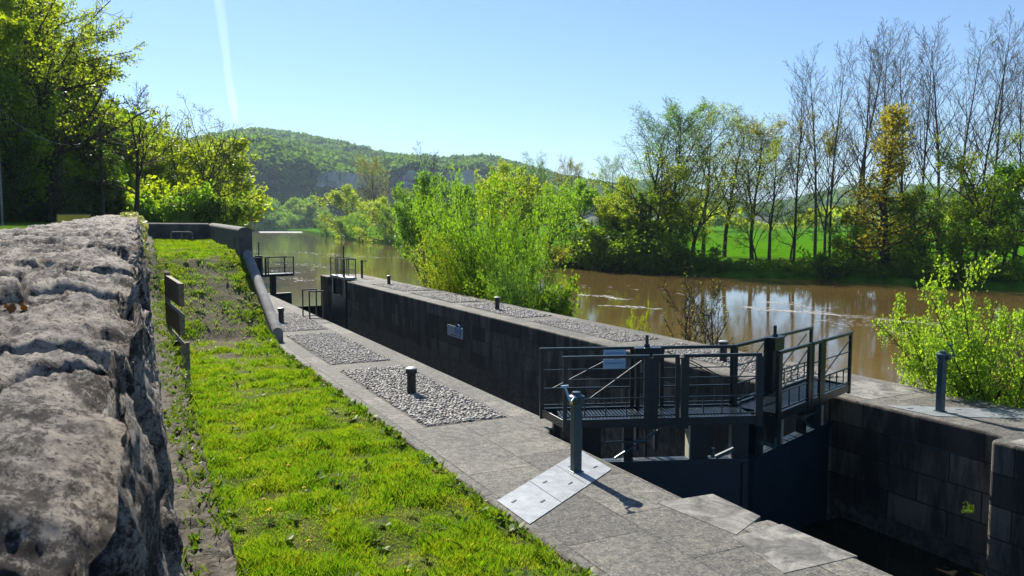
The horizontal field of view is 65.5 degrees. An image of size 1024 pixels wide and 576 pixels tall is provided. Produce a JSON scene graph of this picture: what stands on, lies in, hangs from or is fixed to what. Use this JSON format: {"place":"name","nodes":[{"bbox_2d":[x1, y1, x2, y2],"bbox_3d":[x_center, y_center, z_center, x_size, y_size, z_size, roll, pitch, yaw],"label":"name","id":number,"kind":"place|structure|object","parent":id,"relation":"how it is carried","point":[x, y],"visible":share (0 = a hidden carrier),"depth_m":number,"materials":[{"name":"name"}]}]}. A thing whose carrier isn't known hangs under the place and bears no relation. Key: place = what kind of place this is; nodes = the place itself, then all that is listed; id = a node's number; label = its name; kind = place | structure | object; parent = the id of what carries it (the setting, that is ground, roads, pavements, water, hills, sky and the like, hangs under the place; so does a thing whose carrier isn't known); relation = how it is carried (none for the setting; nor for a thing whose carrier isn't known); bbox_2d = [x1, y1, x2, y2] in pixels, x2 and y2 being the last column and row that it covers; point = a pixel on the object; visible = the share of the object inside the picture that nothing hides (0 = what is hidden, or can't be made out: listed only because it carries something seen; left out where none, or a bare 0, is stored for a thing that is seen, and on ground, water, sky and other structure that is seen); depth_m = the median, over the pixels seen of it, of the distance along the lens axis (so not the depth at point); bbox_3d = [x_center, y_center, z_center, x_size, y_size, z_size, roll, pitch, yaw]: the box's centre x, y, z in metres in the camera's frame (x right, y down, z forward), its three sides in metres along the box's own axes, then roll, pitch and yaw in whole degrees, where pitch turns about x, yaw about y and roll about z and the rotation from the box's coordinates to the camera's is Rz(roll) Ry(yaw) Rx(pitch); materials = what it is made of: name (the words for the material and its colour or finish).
{"place":"outdoors","nodes":[
{"label":"outdoors","id":0,"kind":"place"},
{"bbox_2d":[0,222,56,228],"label":"verge","id":1,"kind":"structure","parent":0,"point":[10,225],"depth_m":36.43,"materials":[{"name":"green plant"}]},
{"bbox_2d":[0,119,47,212],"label":"ivied tree","id":2,"kind":"object","parent":1,"relation":"on","point":[12,153],"visible":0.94,"depth_m":40.07,"materials":[{"name":"green plant"}]},
{"bbox_2d":[20,84,92,221],"bbox_3d":[-25.816,-7.485,43.734,4.371,7.913,3.338,0,5,5],"label":"ivied tree","id":3,"kind":"object","parent":1,"relation":"on","point":[49,208],"visible":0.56,"depth_m":44.02,"materials":[{"name":"green plant"}]},
{"bbox_2d":[2,175,115,221],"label":"hillside","id":4,"kind":"structure","parent":0,"point":[81,212],"depth_m":44.60,"materials":[{"name":"green plant"}]},
{"bbox_2d":[0,70,71,216],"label":"ivied tree","id":5,"kind":"object","parent":4,"relation":"on","point":[14,92],"visible":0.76,"depth_m":42.16,"materials":[{"name":"green plant"}]},
{"bbox_2d":[0,11,73,139],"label":"slope tree","id":6,"kind":"object","parent":4,"relation":"on","point":[13,29],"visible":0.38,"depth_m":45.04,"materials":[{"name":"green plant"}]},
{"bbox_2d":[0,0,104,113],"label":"slope tree","id":7,"kind":"object","parent":4,"relation":"on","point":[5,5],"visible":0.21,"depth_m":55.58,"materials":[{"name":"green plant"}]},
{"bbox_2d":[0,155,130,221],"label":"ivy","id":8,"kind":"object","parent":4,"relation":"on","point":[111,206],"visible":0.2,"depth_m":49.03,"materials":[{"name":"green plant"}]},
{"bbox_2d":[12,0,131,100],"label":"slope tree","id":9,"kind":"object","parent":4,"relation":"on","point":[110,35],"visible":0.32,"depth_m":57.05,"materials":[{"name":"green plant"}]},
{"bbox_2d":[3,16,144,167],"bbox_3d":[-28.059,-11.684,49.823,7.466,10.509,8.758,2,5,19],"label":"oak tree","id":10,"kind":"object","parent":4,"relation":"on","point":[111,68],"visible":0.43,"depth_m":50.52,"materials":[{"name":"green plant"}]},
{"bbox_2d":[0,0,148,101],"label":"slope tree","id":11,"kind":"object","parent":4,"relation":"on","point":[32,9],"visible":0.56,"depth_m":49.18,"materials":[{"name":"green plant"}]},
{"bbox_2d":[0,25,167,216],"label":"oak tree","id":12,"kind":"object","parent":4,"relation":"on","point":[55,189],"visible":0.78,"depth_m":44.23,"materials":[{"name":"green plant"}]},
{"bbox_2d":[52,131,126,202],"bbox_3d":[-27.873,-7.436,51.603,5.565,6.156,6.090,-4,6,-38],"label":"ivied tree","id":13,"kind":"object","parent":4,"relation":"on","point":[89,157],"visible":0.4,"depth_m":51.42,"materials":[{"name":"green plant"}]},
{"bbox_2d":[0,98,248,223],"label":"undergrowth","id":14,"kind":"object","parent":4,"relation":"on","point":[80,171],"visible":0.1,"depth_m":56.97,"materials":[{"name":"green plant"}]},
{"bbox_2d":[63,82,185,214],"bbox_3d":[-25.234,-8.880,52.469,7.533,9.896,6.440,-3,5,-30],"label":"bare tree","id":15,"kind":"object","parent":4,"relation":"on","point":[138,170],"visible":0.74,"depth_m":51.98,"materials":[{"name":"green plant"}]},
{"bbox_2d":[121,179,214,222],"bbox_3d":[-24.858,-5.518,57.629,6.096,5.028,6.172,0,5,-1],"label":"bush","id":16,"kind":"object","parent":4,"relation":"on","point":[149,212],"visible":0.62,"depth_m":56.70,"materials":[{"name":"green plant"}]},
{"bbox_2d":[121,125,231,196],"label":"tree","id":17,"kind":"object","parent":4,"relation":"on","point":[177,155],"visible":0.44,"depth_m":68.34,"materials":[{"name":"green plant"}]},
{"bbox_2d":[147,184,257,226],"bbox_3d":[-22.666,-5.372,58.907,7.214,4.821,6.779,0,5,-2],"label":"bush","id":18,"kind":"object","parent":4,"relation":"on","point":[214,208],"visible":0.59,"depth_m":58.34,"materials":[{"name":"green plant"}]},
{"bbox_2d":[168,92,273,196],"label":"tree","id":19,"kind":"object","parent":4,"relation":"on","point":[212,170],"visible":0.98,"depth_m":65.17,"materials":[{"name":"green plant"}]},
{"bbox_2d":[172,128,272,216],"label":"tree","id":20,"kind":"object","parent":4,"relation":"on","point":[240,167],"visible":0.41,"depth_m":74.06,"materials":[{"name":"green plant"}]},
{"bbox_2d":[298,306,320,316],"bbox_3d":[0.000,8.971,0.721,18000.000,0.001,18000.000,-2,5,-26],"label":"ground","id":21,"kind":"structure","parent":0,"point":[312,309],"depth_m":84.09,"materials":[{"name":"grey concrete"}]},
{"bbox_2d":[268,294,891,575],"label":"lock quay","id":22,"kind":"structure","parent":21,"relation":"on","point":[616,521],"depth_m":9.10,"materials":[{"name":"stone"}]},
{"bbox_2d":[254,242,293,303],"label":"lock gate","id":23,"kind":"structure","parent":22,"relation":"attached to","point":[286,297],"depth_m":44.72,"materials":[{"name":"metal"}]},
{"bbox_2d":[497,451,611,523],"bbox_3d":[0.562,2.257,9.260,0.672,0.010,2.638,3,5,29],"label":"hatch cover","id":24,"kind":"object","parent":22,"relation":"on","point":[528,502],"visible":0.92,"depth_m":9.04,"materials":[{"name":"silver metal"}]},
{"bbox_2d":[561,385,584,472],"bbox_3d":[0.757,1.698,9.578,0.305,1.081,0.229,-6,8,-53],"label":"crank post","id":25,"kind":"object","parent":24,"relation":"on","point":[576,400],"visible":1,"depth_m":9.59,"materials":[{"name":"metal"}]},
{"bbox_2d":[539,335,764,509],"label":"lock gate","id":26,"kind":"structure","parent":22,"relation":"attached to","point":[696,470],"depth_m":11.72,"materials":[{"name":"metal"}]},
{"bbox_2d":[321,274,1023,575],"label":"lock wall","id":27,"kind":"structure","parent":21,"relation":"on","point":[883,481],"depth_m":14.37,"materials":[{"name":"stone"}]},
{"bbox_2d":[330,246,356,329],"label":"lock gate","id":28,"kind":"structure","parent":27,"relation":"attached to","point":[339,311],"depth_m":43.30,"materials":[{"name":"metal"}]},
{"bbox_2d":[656,264,722,341],"bbox_3d":[4.945,1.063,22.087,1.923,3.541,1.707,-3,6,-35],"label":"sapling","id":29,"kind":"object","parent":27,"relation":"on","point":[685,318],"visible":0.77,"depth_m":21.85,"materials":[{"name":"brown plant"}]},
{"bbox_2d":[728,325,852,530],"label":"lock gate","id":30,"kind":"structure","parent":27,"relation":"attached to","point":[787,479],"depth_m":12.84,"materials":[{"name":"metal"}]},
{"bbox_2d":[884,405,1023,418],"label":"hatch cover","id":31,"kind":"object","parent":27,"relation":"on","point":[983,412],"visible":1,"depth_m":12.68,"materials":[{"name":"grey metal"}]},
{"bbox_2d":[933,344,955,412],"bbox_3d":[6.915,1.446,12.707,0.305,1.081,0.229,0,5,0],"label":"crank post","id":32,"kind":"object","parent":31,"relation":"on","point":[943,357],"visible":1,"depth_m":12.69,"materials":[{"name":"metal"}]},
{"bbox_2d":[316,170,378,188],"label":"cliff","id":33,"kind":"structure","parent":0,"point":[338,179],"depth_m":758.88,"materials":[{"name":"grey stone"}]},
{"bbox_2d":[152,238,599,575],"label":"lawn","id":34,"kind":"structure","parent":0,"point":[223,324],"depth_m":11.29,"materials":[{"name":"plant"}]},
{"bbox_2d":[0,214,236,575],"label":"old wall","id":35,"kind":"structure","parent":34,"relation":"on","point":[90,470],"depth_m":1.38,"materials":[{"name":"stone"}]},
{"bbox_2d":[164,272,190,392],"bbox_3d":[-6.335,0.871,15.064,0.166,2.250,2.207,-3,5,-30],"label":"plank fence","id":36,"kind":"object","parent":34,"relation":"on","point":[174,293],"visible":0.62,"depth_m":14.35,"materials":[{"name":"brown wood"}]},
{"bbox_2d":[147,244,275,575],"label":"weeds","id":37,"kind":"object","parent":34,"relation":"on","point":[193,537],"visible":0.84,"depth_m":7.30,"materials":[{"name":"green plant"}]},
{"bbox_2d":[147,223,282,341],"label":"parapet wall","id":38,"kind":"structure","parent":34,"relation":"on","point":[238,239],"depth_m":25.10,"materials":[{"name":"stone"}]},
{"bbox_2d":[163,240,594,575],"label":"weeds","id":39,"kind":"object","parent":34,"relation":"on","point":[388,430],"visible":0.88,"depth_m":9.23,"materials":[{"name":"green plant"}]},
{"bbox_2d":[249,144,596,227],"bbox_3d":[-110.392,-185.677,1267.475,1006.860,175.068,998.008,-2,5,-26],"label":"hill","id":40,"kind":"structure","parent":0,"point":[288,190],"depth_m":750.41,"materials":[{"name":"green plant"}]},
{"bbox_2d":[179,127,648,225],"bbox_3d":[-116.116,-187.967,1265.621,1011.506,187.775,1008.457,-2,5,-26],"label":"hill forest","id":41,"kind":"object","parent":40,"relation":"on","point":[296,151],"visible":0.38,"depth_m":873.23,"materials":[{"name":"green plant"}]},
{"bbox_2d":[49,0,1023,223],"label":"sky","id":42,"kind":"structure","parent":0,"point":[505,78],"materials":[{"name":"blue"}]},
{"bbox_2d":[252,231,1023,394],"bbox_3d":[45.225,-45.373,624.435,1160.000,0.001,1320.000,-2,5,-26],"label":"river","id":43,"kind":"structure","parent":0,"point":[871,358],"depth_m":50.79,"materials":[{"name":"brown liquid"}]},
{"bbox_2d":[389,163,472,287],"bbox_3d":[-5.009,-3.077,46.751,4.706,8.443,5.002,4,6,41],"label":"tree","id":44,"kind":"object","parent":43,"relation":"on","point":[404,227],"visible":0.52,"depth_m":46.22,"materials":[{"name":"green plant"}]},
{"bbox_2d":[405,230,491,297],"bbox_3d":[-2.493,-0.566,37.998,4.706,4.862,4.086,-3,5,-32],"label":"willow bush","id":45,"kind":"object","parent":43,"relation":"on","point":[434,275],"visible":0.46,"depth_m":37.22,"materials":[{"name":"green plant"}]},
{"bbox_2d":[407,183,519,293],"bbox_3d":[-2.397,-1.934,40.693,6.070,7.168,5.271,0,5,-3],"label":"willow bush","id":46,"kind":"object","parent":43,"relation":"on","point":[434,233],"visible":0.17,"depth_m":40.15,"materials":[{"name":"green plant"}]},
{"bbox_2d":[420,158,580,299],"bbox_3d":[-1.200,-2.157,38.342,6.408,7.999,8.250,-2,5,-23],"label":"willow bush","id":47,"kind":"object","parent":43,"relation":"on","point":[446,220],"visible":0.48,"depth_m":37.05,"materials":[{"name":"green plant"}]},
{"bbox_2d":[463,206,549,303],"bbox_3d":[-0.042,-0.556,32.877,3.690,5.665,4.249,0,5,3],"label":"willow bush","id":48,"kind":"object","parent":43,"relation":"on","point":[530,277],"visible":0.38,"depth_m":33.11,"materials":[{"name":"green plant"}]},
{"bbox_2d":[453,168,579,300],"bbox_3d":[-0.120,-1.725,36.121,6.171,7.507,3.680,3,6,36],"label":"willow bush","id":49,"kind":"object","parent":43,"relation":"on","point":[518,234],"visible":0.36,"depth_m":35.73,"materials":[{"name":"green plant"}]},
{"bbox_2d":[486,250,564,313],"bbox_3d":[0.615,0.444,31.303,3.140,3.920,4.043,0,5,4],"label":"willow bush","id":50,"kind":"object","parent":43,"relation":"on","point":[510,292],"visible":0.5,"depth_m":30.75,"materials":[{"name":"green plant"}]},
{"bbox_2d":[516,269,582,316],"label":"bush","id":51,"kind":"object","parent":43,"relation":"on","point":[564,306],"visible":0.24,"depth_m":30.63,"materials":[{"name":"green plant"}]},
{"bbox_2d":[252,229,1023,290],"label":"bank","id":52,"kind":"structure","parent":0,"point":[997,284],"depth_m":69.69,"materials":[{"name":"green plant"}]},
{"bbox_2d":[308,183,387,238],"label":"tree","id":53,"kind":"object","parent":52,"relation":"on","point":[338,199],"visible":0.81,"depth_m":255.49,"materials":[{"name":"green plant"}]},
{"bbox_2d":[351,196,399,242],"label":"tree","id":54,"kind":"object","parent":52,"relation":"on","point":[374,207],"visible":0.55,"depth_m":203.90,"materials":[{"name":"green plant"}]},
{"bbox_2d":[484,164,554,246],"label":"tree","id":55,"kind":"object","parent":52,"relation":"on","point":[534,185],"visible":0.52,"depth_m":102.33,"materials":[{"name":"green plant"}]},
{"bbox_2d":[540,176,617,260],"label":"tree","id":56,"kind":"object","parent":52,"relation":"on","point":[587,196],"visible":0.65,"depth_m":87.72,"materials":[{"name":"green plant"}]},
{"bbox_2d":[581,228,630,270],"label":"bush","id":57,"kind":"object","parent":52,"relation":"on","point":[599,265],"visible":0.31,"depth_m":81.90,"materials":[{"name":"green plant"}]},
{"bbox_2d":[575,217,656,271],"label":"bush","id":58,"kind":"object","parent":52,"relation":"on","point":[641,242],"visible":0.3,"depth_m":80.67,"materials":[{"name":"green plant"}]},
{"bbox_2d":[593,172,661,237],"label":"understory tree","id":59,"kind":"object","parent":52,"relation":"on","point":[608,222],"visible":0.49,"depth_m":83.26,"materials":[{"name":"green plant"}]},
{"bbox_2d":[616,185,684,239],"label":"understory tree","id":60,"kind":"object","parent":52,"relation":"on","point":[655,202],"visible":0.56,"depth_m":80.55,"materials":[{"name":"green plant"}]},
{"bbox_2d":[605,223,697,272],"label":"bush","id":61,"kind":"object","parent":52,"relation":"on","point":[641,262],"visible":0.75,"depth_m":77.75,"materials":[{"name":"green plant"}]},
{"bbox_2d":[585,147,721,237],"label":"poplar tree","id":62,"kind":"object","parent":52,"relation":"on","point":[679,175],"visible":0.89,"depth_m":78.49,"materials":[{"name":"green plant"}]},
{"bbox_2d":[613,99,720,230],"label":"poplar tree","id":63,"kind":"object","parent":52,"relation":"on","point":[657,142],"visible":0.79,"depth_m":80.53,"materials":[{"name":"green plant"}]},
{"bbox_2d":[332,233,1023,283],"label":"undergrowth","id":64,"kind":"object","parent":52,"relation":"on","point":[888,269],"visible":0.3,"depth_m":66.39,"materials":[{"name":"green plant"}]},
{"bbox_2d":[644,191,715,248],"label":"understory tree","id":65,"kind":"object","parent":52,"relation":"on","point":[670,221],"visible":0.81,"depth_m":78.77,"materials":[{"name":"green plant"}]},
{"bbox_2d":[626,93,742,236],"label":"poplar tree","id":66,"kind":"object","parent":52,"relation":"on","point":[668,115],"visible":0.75,"depth_m":80.43,"materials":[{"name":"green plant"}]},
{"bbox_2d":[648,237,726,273],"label":"bush","id":67,"kind":"object","parent":52,"relation":"on","point":[676,258],"visible":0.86,"depth_m":76.19,"materials":[{"name":"green plant"}]},
{"bbox_2d":[646,153,754,251],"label":"poplar tree","id":68,"kind":"object","parent":52,"relation":"on","point":[716,188],"visible":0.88,"depth_m":77.62,"materials":[{"name":"green plant"}]},
{"bbox_2d":[674,100,779,254],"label":"poplar tree","id":69,"kind":"object","parent":52,"relation":"on","point":[709,153],"visible":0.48,"depth_m":83.99,"materials":[{"name":"green plant"}]},
{"bbox_2d":[671,100,789,256],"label":"poplar tree","id":70,"kind":"object","parent":52,"relation":"on","point":[724,248],"visible":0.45,"depth_m":83.13,"materials":[{"name":"green plant"}]},
{"bbox_2d":[712,111,819,259],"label":"poplar tree","id":71,"kind":"object","parent":52,"relation":"on","point":[768,144],"visible":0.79,"depth_m":79.35,"materials":[{"name":"green plant"}]},
{"bbox_2d":[736,135,836,264],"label":"poplar tree","id":72,"kind":"object","parent":52,"relation":"on","point":[778,179],"visible":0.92,"depth_m":73.15,"materials":[{"name":"green plant"}]},
{"bbox_2d":[772,60,829,264],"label":"poplar tree","id":73,"kind":"object","parent":52,"relation":"on","point":[796,198],"visible":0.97,"depth_m":70.70,"materials":[{"name":"brown plant"}]},
{"bbox_2d":[778,43,861,258],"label":"poplar tree","id":74,"kind":"object","parent":52,"relation":"on","point":[815,213],"visible":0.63,"depth_m":77.53,"materials":[{"name":"brown plant"}]},
{"bbox_2d":[795,245,861,280],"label":"bush","id":75,"kind":"object","parent":52,"relation":"on","point":[827,267],"visible":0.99,"depth_m":67.54,"materials":[{"name":"green plant"}]},
{"bbox_2d":[788,105,877,252],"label":"tree","id":76,"kind":"object","parent":52,"relation":"on","point":[819,185],"visible":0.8,"depth_m":70.03,"materials":[{"name":"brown plant"}]},
{"bbox_2d":[801,35,869,257],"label":"poplar tree","id":77,"kind":"object","parent":52,"relation":"on","point":[833,171],"visible":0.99,"depth_m":68.27,"materials":[{"name":"brown plant"}]},
{"bbox_2d":[821,209,871,262],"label":"understory tree","id":78,"kind":"object","parent":52,"relation":"on","point":[836,243],"visible":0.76,"depth_m":68.58,"materials":[{"name":"green plant"}]},
{"bbox_2d":[806,16,930,256],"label":"poplar tree","id":79,"kind":"object","parent":52,"relation":"on","point":[864,150],"visible":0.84,"depth_m":70.90,"materials":[{"name":"grey plant"}]},
{"bbox_2d":[838,18,930,191],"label":"poplar tree","id":80,"kind":"object","parent":52,"relation":"on","point":[883,83],"visible":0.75,"depth_m":70.14,"materials":[{"name":"grey plant"}]},
{"bbox_2d":[830,100,940,269],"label":"golden tree","id":81,"kind":"object","parent":52,"relation":"on","point":[883,243],"visible":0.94,"depth_m":65.62,"materials":[{"name":"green plant"}]},
{"bbox_2d":[875,182,970,263],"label":"understory tree","id":82,"kind":"object","parent":52,"relation":"on","point":[922,248],"visible":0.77,"depth_m":65.57,"materials":[{"name":"green plant"}]},
{"bbox_2d":[889,243,975,285],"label":"bush","id":83,"kind":"object","parent":52,"relation":"on","point":[926,263],"visible":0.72,"depth_m":61.50,"materials":[{"name":"green plant"}]},
{"bbox_2d":[902,15,993,262],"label":"poplar tree","id":84,"kind":"object","parent":52,"relation":"on","point":[937,145],"visible":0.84,"depth_m":70.44,"materials":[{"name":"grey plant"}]},
{"bbox_2d":[930,219,992,266],"bbox_3d":[35.220,-3.102,62.352,4.543,4.593,4.151,-2,5,-26],"label":"understory tree","id":85,"kind":"object","parent":52,"relation":"on","point":[964,235],"visible":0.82,"depth_m":61.83,"materials":[{"name":"green plant"}]},
{"bbox_2d":[912,122,1023,267],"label":"understory tree","id":86,"kind":"object","parent":52,"relation":"on","point":[958,165],"visible":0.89,"depth_m":61.96,"materials":[{"name":"green plant"}]},
{"bbox_2d":[928,170,1022,265],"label":"understory tree","id":87,"kind":"object","parent":52,"relation":"on","point":[962,215],"visible":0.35,"depth_m":65.38,"materials":[{"name":"green plant"}]},
{"bbox_2d":[968,159,1023,257],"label":"understory tree","id":88,"kind":"object","parent":52,"relation":"on","point":[1003,174],"visible":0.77,"depth_m":61.09,"materials":[{"name":"green plant"}]},
{"bbox_2d":[974,227,1023,269],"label":"understory tree","id":89,"kind":"object","parent":52,"relation":"on","point":[1011,261],"visible":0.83,"depth_m":59.69,"materials":[{"name":"green plant"}]},
{"bbox_2d":[258,225,1023,264],"bbox_3d":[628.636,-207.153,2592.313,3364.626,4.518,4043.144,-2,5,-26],"label":"field","id":90,"kind":"structure","parent":0,"point":[805,242],"depth_m":147.71,"materials":[{"name":"green plant"}]},
{"bbox_2d":[651,201,1019,229],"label":"treeline","id":91,"kind":"object","parent":90,"relation":"on","point":[719,221],"visible":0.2,"depth_m":305.99,"materials":[{"name":"green plant"}]},
{"bbox_2d":[862,23,934,247],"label":"poplar tree","id":92,"kind":"object","parent":90,"relation":"on","point":[902,172],"visible":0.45,"depth_m":77.46,"materials":[{"name":"brown plant"}]},
{"bbox_2d":[902,25,961,244],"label":"poplar tree","id":93,"kind":"object","parent":90,"relation":"on","point":[925,145],"visible":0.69,"depth_m":72.29,"materials":[{"name":"brown plant"}]},
{"bbox_2d":[915,11,1017,199],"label":"poplar tree","id":94,"kind":"object","parent":90,"relation":"on","point":[970,112],"visible":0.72,"depth_m":76.43,"materials":[{"name":"grey plant"}]},
{"bbox_2d":[931,22,1023,258],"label":"poplar tree","id":95,"kind":"object","parent":90,"relation":"on","point":[997,140],"visible":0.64,"depth_m":74.45,"materials":[{"name":"brown plant"}]},
{"bbox_2d":[941,6,1023,260],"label":"poplar tree","id":96,"kind":"object","parent":90,"relation":"on","point":[1002,68],"visible":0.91,"depth_m":70.59,"materials":[{"name":"brown plant"}]},
{"bbox_2d":[543,184,956,225],"bbox_3d":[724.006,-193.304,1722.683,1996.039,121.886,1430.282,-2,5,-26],"label":"hill","id":97,"kind":"structure","parent":0,"point":[592,215],"depth_m":974.43,"materials":[{"name":"green plant"}]},
{"bbox_2d":[572,179,1023,223],"bbox_3d":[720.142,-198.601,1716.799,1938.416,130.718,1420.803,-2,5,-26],"label":"hill forest","id":98,"kind":"object","parent":97,"relation":"on","point":[824,199],"visible":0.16,"depth_m":1369.61,"materials":[{"name":"green plant"}]},
{"bbox_2d":[562,439,985,575],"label":"lock water","id":99,"kind":"structure","parent":0,"point":[892,556],"depth_m":12.49,"materials":[{"name":"black liquid"}]},
{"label":"right bank","id":100,"kind":"structure","parent":0,"visible":0},
{"bbox_2d":[680,277,734,344],"bbox_3d":[5.067,1.176,20.394,1.355,2.988,1.456,0,5,-2],"label":"sapling","id":101,"kind":"object","parent":100,"relation":"on","point":[712,326],"visible":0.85,"depth_m":20.49,"materials":[{"name":"brown plant"}]},
{"bbox_2d":[869,291,1023,404],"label":"leafy shrub","id":102,"kind":"object","parent":100,"relation":"on","point":[1002,322],"visible":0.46,"depth_m":14.60,"materials":[{"name":"green plant"}]},
{"bbox_2d":[898,287,1023,405],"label":"leafy shrub","id":103,"kind":"object","parent":100,"relation":"on","point":[926,320],"visible":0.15,"depth_m":15.68,"materials":[{"name":"green plant"}]},
{"bbox_2d":[908,249,1023,408],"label":"leafy shrub","id":104,"kind":"object","parent":100,"relation":"on","point":[956,321],"visible":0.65,"depth_m":13.61,"materials":[{"name":"green plant"}]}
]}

